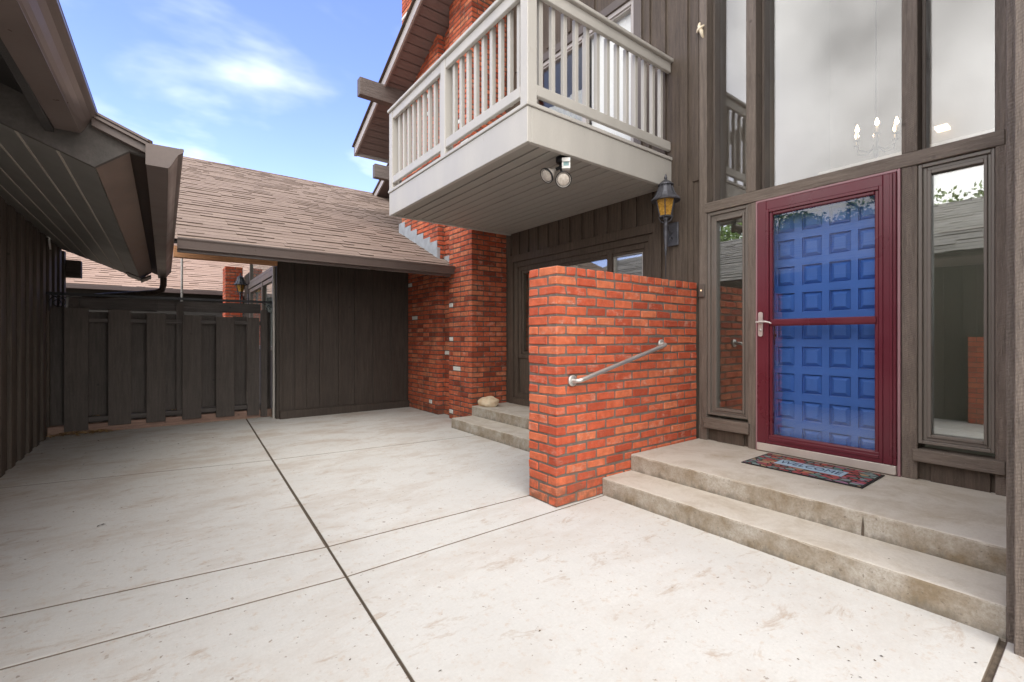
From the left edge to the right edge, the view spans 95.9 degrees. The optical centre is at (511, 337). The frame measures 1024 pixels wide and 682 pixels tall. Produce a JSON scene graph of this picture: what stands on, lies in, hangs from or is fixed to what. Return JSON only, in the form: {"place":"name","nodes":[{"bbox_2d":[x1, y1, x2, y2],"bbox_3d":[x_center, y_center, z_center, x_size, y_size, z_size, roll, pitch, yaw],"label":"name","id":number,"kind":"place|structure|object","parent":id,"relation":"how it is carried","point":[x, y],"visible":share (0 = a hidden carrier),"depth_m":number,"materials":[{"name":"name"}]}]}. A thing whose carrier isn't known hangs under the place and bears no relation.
{"place":"outdoors","nodes":[
{"label":"outdoors","id":0,"kind":"place"},
{"bbox_2d":[62,243,249,316],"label":"neighbour house","id":1,"kind":"structure","parent":0,"point":[202,278],"depth_m":16.51,"materials":[{"name":"brown"}]},
{"bbox_2d":[59,0,401,192],"label":"sky","id":2,"kind":"structure","parent":0,"point":[270,86],"materials":[{"name":"blue"}]},
{"bbox_2d":[0,407,1023,681],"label":"driveway","id":3,"kind":"structure","parent":0,"point":[200,553],"depth_m":2.32,"materials":[{"name":"concrete"}]},
{"bbox_2d":[46,409,271,437],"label":"dry leaves","id":4,"kind":"object","parent":3,"relation":"on","point":[91,431],"visible":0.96,"depth_m":5.82,"materials":[{"name":"brown plant"}]},
{"bbox_2d":[47,297,271,435],"bbox_3d":[-4.787,0.362,6.473,2.540,1.775,0.220,0,0,-37],"label":"fence","id":5,"kind":"object","parent":3,"relation":"on","point":[118,365],"visible":0.94,"depth_m":6.33,"materials":[{"name":"brown wood"}]},
{"bbox_2d":[46,292,271,312],"bbox_3d":[-4.677,-0.448,6.427,2.580,0.235,0.035,0,0,-37],"label":"iron bar","id":6,"kind":"object","parent":5,"relation":"attached to","point":[143,297],"visible":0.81,"depth_m":6.20,"materials":[{"name":"black metal"}]},
{"bbox_2d":[452,402,528,451],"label":"concrete steps","id":7,"kind":"structure","parent":3,"relation":"on","point":[506,423],"depth_m":5.80,"materials":[{"name":"grey concrete"}]},
{"bbox_2d":[478,396,498,406],"bbox_3d":[-0.330,0.886,6.460,0.303,0.143,0.202,0,0,24],"label":"stone","id":8,"kind":"object","parent":7,"relation":"on","point":[489,401],"visible":1,"depth_m":6.38,"materials":[{"name":"beige stone"}]},
{"bbox_2d":[7,417,976,677],"bbox_3d":[-1.510,1.087,3.759,4.697,0.266,7.565,0,0,-37],"label":"debris","id":9,"kind":"object","parent":3,"relation":"on","point":[521,613],"visible":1,"depth_m":2.05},
{"bbox_2d":[529,265,696,507],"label":"brick wall","id":10,"kind":"structure","parent":3,"relation":"on","point":[586,437],"depth_m":3.59,"materials":[{"name":"red brick"}]},
{"bbox_2d":[568,339,666,385],"bbox_3d":[0.897,0.185,3.688,1.163,0.343,0.086,0,0,-37],"label":"grab bar","id":11,"kind":"object","parent":10,"relation":"attached to","point":[573,380],"visible":1,"depth_m":3.56,"materials":[{"name":"metal"}]},
{"bbox_2d":[246,419,1005,681],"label":"driveway joints","id":12,"kind":"object","parent":3,"relation":"on","point":[995,662],"visible":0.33,"depth_m":1.85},
{"bbox_2d":[352,0,1023,656],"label":"house","id":13,"kind":"structure","parent":3,"relation":"on","point":[864,316],"depth_m":4.40,"materials":[{"name":"brown wood"}]},
{"bbox_2d":[540,156,571,187],"bbox_3d":[0.363,-1.375,3.840,0.248,0.271,0.163,0,0,-5],"label":"floodlight","id":14,"kind":"object","parent":13,"relation":"attached to","point":[563,178],"visible":1,"depth_m":3.81,"materials":[{"name":"white metal"}]},
{"bbox_2d":[509,221,662,405],"bbox_3d":[0.805,-0.120,5.804,0.180,2.150,2.605,0,0,-37],"label":"window","id":15,"kind":"structure","parent":13,"relation":"in","point":[646,240],"depth_m":5.99,"materials":[{"name":"brown wood"}]},
{"bbox_2d":[537,0,641,144],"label":"sliding door","id":16,"kind":"structure","parent":13,"relation":"in","point":[617,11],"depth_m":5.31,"materials":[{"name":"white glass"}]},
{"bbox_2d":[651,174,680,278],"bbox_3d":[1.497,-1.020,4.478,0.290,1.132,0.270,0,0,-37],"label":"wall lantern","id":17,"kind":"object","parent":13,"relation":"attached to","point":[666,198],"depth_m":4.45,"materials":[{"name":"metal"}]},
{"bbox_2d":[696,22,704,37],"bbox_3d":[1.773,-2.902,4.348,0.058,0.163,0.078,0,0,-37],"label":"wall hook","id":18,"kind":"object","parent":13,"relation":"attached to","point":[699,28],"depth_m":4.33,"materials":[{"name":"beige"}]},
{"bbox_2d":[699,284,704,297],"bbox_3d":[1.783,-0.443,4.342,0.032,0.125,0.060,0,0,-37],"label":"doorbell","id":19,"kind":"object","parent":13,"relation":"attached to","point":[701,290],"visible":1,"depth_m":4.33,"materials":[{"name":"brown"}]},
{"bbox_2d":[713,0,720,200],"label":"window frame","id":20,"kind":"structure","parent":13,"relation":"in","point":[716,3],"depth_m":4.38,"materials":[{"name":"brown wood"}]},
{"bbox_2d":[703,204,749,434],"bbox_3d":[1.967,-0.163,4.189,0.145,2.001,0.417,0,0,-37],"label":"window","id":21,"kind":"structure","parent":13,"relation":"in","point":[714,218],"depth_m":4.26,"materials":[{"name":"brown wood"}]},
{"bbox_2d":[762,0,769,188],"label":"window frame","id":22,"kind":"structure","parent":13,"relation":"in","point":[765,3],"depth_m":4.01,"materials":[{"name":"brown wood"}]},
{"bbox_2d":[774,195,874,449],"bbox_3d":[2.477,-0.110,3.643,0.108,2.060,0.840,0,0,-37],"label":"entry door","id":23,"kind":"structure","parent":13,"relation":"in","point":[824,256],"depth_m":3.65,"materials":[{"name":"blue wood"}]},
{"bbox_2d":[755,168,901,476],"bbox_3d":[2.392,-0.105,3.575,0.185,2.124,0.973,0,0,-37],"label":"storm door","id":24,"kind":"structure","parent":13,"relation":"in","point":[886,458],"depth_m":3.33,"materials":[{"name":"red metal"}]},
{"bbox_2d":[854,0,899,157],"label":"chandelier","id":25,"kind":"object","parent":13,"relation":"hanging from","point":[876,147],"visible":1,"depth_m":5.11,"materials":[{"name":"metal"}]},
{"bbox_2d":[922,0,929,148],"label":"window frame","id":26,"kind":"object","parent":13,"relation":"in","point":[925,3],"depth_m":3.16,"materials":[{"name":"brown wood"}]},
{"bbox_2d":[934,123,950,132],"bbox_3d":[5.325,-2.595,5.712,0.180,0.030,0.120,0,0,-37],"label":"wall light","id":27,"kind":"object","parent":13,"relation":"attached to","point":[942,128],"visible":1,"depth_m":5.69,"materials":[{"name":"beige"}]},
{"bbox_2d":[912,148,1005,475],"bbox_3d":[2.880,-0.168,2.977,0.145,1.991,0.432,0,0,-37],"label":"window","id":28,"kind":"structure","parent":13,"relation":"in","point":[926,172],"depth_m":3.00,"materials":[{"name":"brown wood"}]},
{"bbox_2d":[603,438,1005,641],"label":"concrete steps","id":29,"kind":"structure","parent":3,"relation":"on","point":[950,562],"depth_m":2.62,"materials":[{"name":"grey concrete"}]},
{"bbox_2d":[741,453,884,488],"bbox_3d":[2.168,0.950,3.367,0.455,0.013,0.770,0,0,-37],"label":"doormat","id":30,"kind":"object","parent":29,"relation":"on","point":[836,474],"visible":1,"depth_m":3.30,"materials":[{"name":"rubber"}]},
{"label":"ground","id":31,"kind":"structure","parent":0,"visible":0},
{"bbox_2d":[0,0,183,477],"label":"garage","id":32,"kind":"structure","parent":31,"relation":"on","point":[80,175],"depth_m":3.32,"materials":[{"name":"brown wood"}]},
{"bbox_2d":[181,258,182,300],"bbox_3d":[-5.527,-0.155,7.730,0.030,2.750,0.030,0,0,-14],"label":"conduit","id":33,"kind":"object","parent":31,"relation":"on","point":[181,278],"depth_m":7.72,"materials":[{"name":"grey metal"}]},
{"bbox_2d":[173,156,455,418],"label":"wing building","id":34,"kind":"structure","parent":31,"relation":"on","point":[344,261],"depth_m":7.42,"materials":[{"name":"brown wood"}]},
{"bbox_2d":[233,273,248,316],"bbox_3d":[-6.105,-0.875,10.400,0.300,1.168,0.279,0,0,-37],"label":"wall lantern","id":35,"kind":"object","parent":34,"relation":"attached to","point":[240,283],"depth_m":10.36,"materials":[{"name":"metal"}]},
{"bbox_2d":[248,264,271,349],"bbox_3d":[-4.841,-0.730,8.998,0.110,1.900,3.200,0,0,-37],"label":"window","id":36,"kind":"structure","parent":34,"relation":"in","point":[260,286],"depth_m":9.02,"materials":[{"name":"grey plastic"}]},
{"bbox_2d":[272,266,274,418],"bbox_3d":[-3.610,0.070,6.996,0.042,2.300,0.044,0,0,-37],"label":"conduit","id":37,"kind":"object","parent":34,"relation":"attached to","point":[273,342],"visible":1,"depth_m":6.98,"materials":[{"name":"grey metal"}]},
{"bbox_2d":[372,163,401,197],"bbox_3d":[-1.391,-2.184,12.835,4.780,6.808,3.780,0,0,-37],"label":"roof beam","id":38,"kind":"structure","parent":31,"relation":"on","point":[381,175],"depth_m":11.86,"materials":[{"name":"brown"}]}
]}

